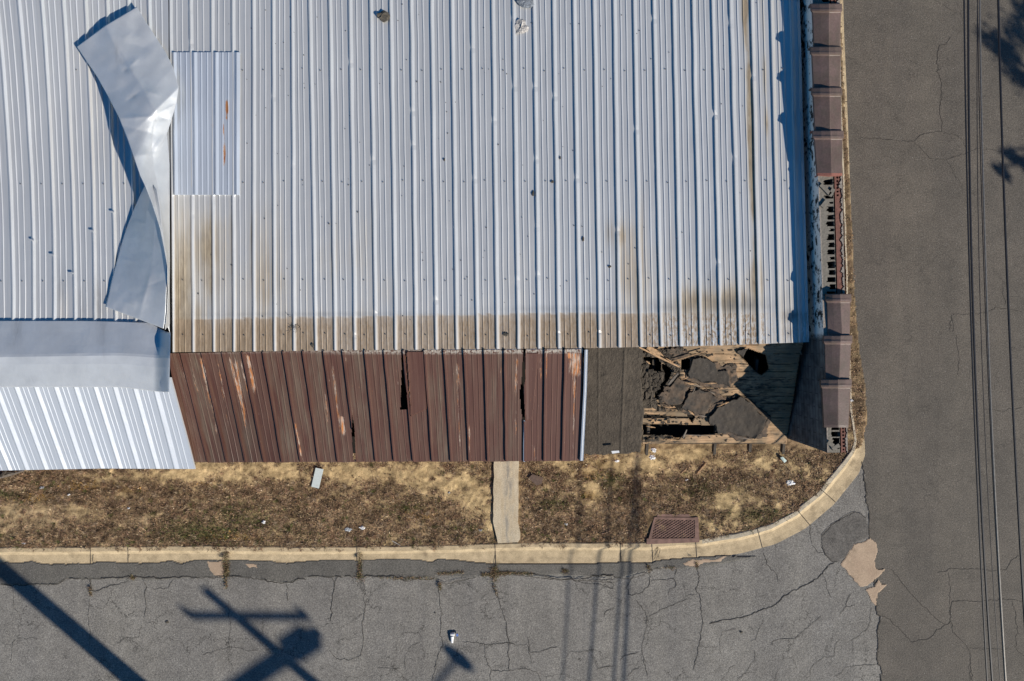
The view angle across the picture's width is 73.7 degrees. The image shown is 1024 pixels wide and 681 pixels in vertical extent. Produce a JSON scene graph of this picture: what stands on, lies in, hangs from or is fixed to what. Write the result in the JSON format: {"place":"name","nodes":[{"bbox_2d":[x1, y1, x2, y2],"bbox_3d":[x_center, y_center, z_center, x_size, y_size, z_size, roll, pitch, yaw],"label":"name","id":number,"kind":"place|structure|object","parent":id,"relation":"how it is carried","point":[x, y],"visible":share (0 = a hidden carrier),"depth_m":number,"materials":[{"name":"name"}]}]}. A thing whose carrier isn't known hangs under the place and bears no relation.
{"place":"outdoors","nodes":[
{"label":"outdoors","id":0,"kind":"place"},
{"bbox_2d":[0,32,866,548],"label":"verge","id":1,"kind":"structure","parent":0,"point":[678,454],"depth_m":13.34,"materials":[{"name":"brown plant"}]},
{"bbox_2d":[0,470,24,477],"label":"old board","id":2,"kind":"object","parent":1,"relation":"on","point":[6,475],"visible":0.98,"depth_m":13.30,"materials":[{"name":"wood"}]},
{"bbox_2d":[311,468,323,487],"bbox_3d":[-3.793,2.677,13.305,0.152,0.020,0.384,13,90,0],"label":"pale panel","id":3,"kind":"object","parent":1,"relation":"on","point":[317,477],"visible":1,"depth_m":13.29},
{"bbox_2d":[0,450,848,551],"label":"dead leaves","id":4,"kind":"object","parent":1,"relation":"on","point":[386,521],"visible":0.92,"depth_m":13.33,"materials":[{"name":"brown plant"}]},
{"bbox_2d":[0,448,848,552],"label":"dry grass","id":5,"kind":"structure","parent":1,"relation":"on","point":[258,539],"depth_m":13.32,"materials":[{"name":"brown plant"}]},
{"bbox_2d":[0,0,851,470],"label":"building","id":6,"kind":"structure","parent":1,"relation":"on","point":[364,236],"depth_m":10.25,"materials":[{"name":"metal"}]},
{"bbox_2d":[77,7,178,331],"bbox_3d":[-5.666,-2.529,9.937,1.482,0.508,4.814,0,90,0],"label":"torn flashing","id":7,"kind":"object","parent":6,"relation":"on","point":[125,55],"visible":1,"depth_m":10.00,"materials":[{"name":"silver metal"}]},
{"bbox_2d":[377,10,389,21],"bbox_3d":[-1.916,-4.859,10.226,0.165,0.083,0.176,-44,90,0],"label":"tar clod","id":8,"kind":"object","parent":6,"relation":"on","point":[383,16],"visible":1,"depth_m":10.21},
{"bbox_2d":[515,19,528,34],"bbox_3d":[0.133,-4.709,10.232,0.220,0.062,0.218,-21,90,0],"label":"paper ball","id":9,"kind":"object","parent":6,"relation":"on","point":[521,26],"visible":1,"depth_m":10.22,"materials":[{"name":"white paper"}]},
{"bbox_2d":[516,0,533,7],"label":"grey clod","id":10,"kind":"object","parent":6,"relation":"on","point":[526,3],"visible":1,"depth_m":10.20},
{"bbox_2d":[646,347,660,355],"bbox_3d":[2.155,0.160,10.363,0.241,0.055,0.093,29,90,0],"label":"split lath","id":11,"kind":"object","parent":6,"relation":"on","point":[652,350],"visible":0.97,"depth_m":10.36,"materials":[{"name":"beige wood"}]},
{"bbox_2d":[639,347,679,367],"bbox_3d":[2.256,0.256,10.440,0.732,0.220,0.038,25,90,0],"label":"split lath","id":12,"kind":"object","parent":6,"relation":"on","point":[657,356],"visible":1,"depth_m":10.44,"materials":[{"name":"brown wood"}]},
{"bbox_2d":[668,373,678,384],"bbox_3d":[2.521,0.602,10.675,0.045,0.150,0.221,34,90,0],"label":"timber scrap","id":13,"kind":"object","parent":6,"relation":"on","point":[672,380],"visible":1,"depth_m":10.67,"materials":[{"name":"grey wood"}]},
{"bbox_2d":[672,351,704,361],"bbox_3d":[2.699,0.248,10.455,0.502,0.110,0.025,-18,90,0],"label":"split lath","id":14,"kind":"object","parent":6,"relation":"on","point":[687,356],"visible":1,"depth_m":10.45,"materials":[{"name":"brown wood"}]},
{"bbox_2d":[529,474,542,484],"bbox_3d":[0.455,2.718,13.303,0.280,0.025,0.184,19,90,0],"label":"shingle scrap","id":15,"kind":"object","parent":1,"relation":"on","point":[536,479],"visible":1,"depth_m":13.29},
{"bbox_2d":[647,514,698,543],"bbox_3d":[3.158,3.699,13.378,1.062,0.120,0.624,0,90,0],"label":"drain cover","id":16,"kind":"object","parent":1,"relation":"on","point":[680,524],"visible":1,"depth_m":13.32,"materials":[{"name":"metal"}]},
{"bbox_2d":[786,480,794,484],"bbox_3d":[5.446,2.773,13.330,0.187,0.047,0.107,-12,90,0],"label":"litter scrap","id":17,"kind":"object","parent":1,"relation":"on","point":[790,483],"visible":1,"depth_m":13.32,"materials":[{"name":"white paper"}]},
{"bbox_2d":[840,2,865,452],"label":"leaf litter","id":18,"kind":"object","parent":1,"relation":"on","point":[860,415],"visible":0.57,"depth_m":13.33,"materials":[{"name":"brown plant"}]},
{"bbox_2d":[0,461,885,680],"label":"side road","id":19,"kind":"structure","parent":0,"point":[801,605],"depth_m":13.44,"materials":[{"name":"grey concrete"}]},
{"bbox_2d":[450,632,457,642],"bbox_3d":[-1.132,5.836,13.415,0.159,0.081,0.207,0,90,0],"label":"crushed cup","id":20,"kind":"object","parent":19,"relation":"on","point":[452,634],"visible":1,"depth_m":13.39,"materials":[{"name":"white paper"}]},
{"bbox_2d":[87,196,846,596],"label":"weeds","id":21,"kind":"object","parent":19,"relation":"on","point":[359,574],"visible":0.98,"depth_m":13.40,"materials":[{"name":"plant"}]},
{"bbox_2d":[493,461,519,542],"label":"path","id":22,"kind":"structure","parent":0,"point":[505,503],"depth_m":13.30,"materials":[{"name":"concrete"}]},
{"bbox_2d":[843,0,1023,680],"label":"road","id":23,"kind":"structure","parent":0,"point":[904,61],"depth_m":13.45,"materials":[{"name":"grey asphalt"}]},
{"bbox_2d":[963,0,987,680],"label":"overhead wire","id":24,"kind":"object","parent":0,"point":[972,341],"visible":1,"depth_m":9.49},
{"bbox_2d":[967,0,992,680],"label":"overhead wire","id":25,"kind":"object","parent":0,"point":[974,354],"visible":0.98,"depth_m":9.75,"materials":[{"name":"black metal"}]},
{"bbox_2d":[977,0,1000,680],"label":"overhead wire","id":26,"kind":"object","parent":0,"point":[981,357],"visible":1,"depth_m":9.77,"materials":[{"name":"black metal"}]},
{"bbox_2d":[978,44,1004,680],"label":"overhead wire","id":27,"kind":"object","parent":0,"point":[986,348],"visible":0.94,"depth_m":9.92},
{"bbox_2d":[979,0,1006,680],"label":"overhead wire","id":28,"kind":"object","parent":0,"point":[988,341],"visible":1,"depth_m":9.87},
{"bbox_2d":[997,0,1023,622],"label":"overhead wire","id":29,"kind":"object","parent":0,"point":[1008,305],"visible":1,"depth_m":9.76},
{"label":"ground","id":30,"kind":"structure","parent":0,"visible":0},
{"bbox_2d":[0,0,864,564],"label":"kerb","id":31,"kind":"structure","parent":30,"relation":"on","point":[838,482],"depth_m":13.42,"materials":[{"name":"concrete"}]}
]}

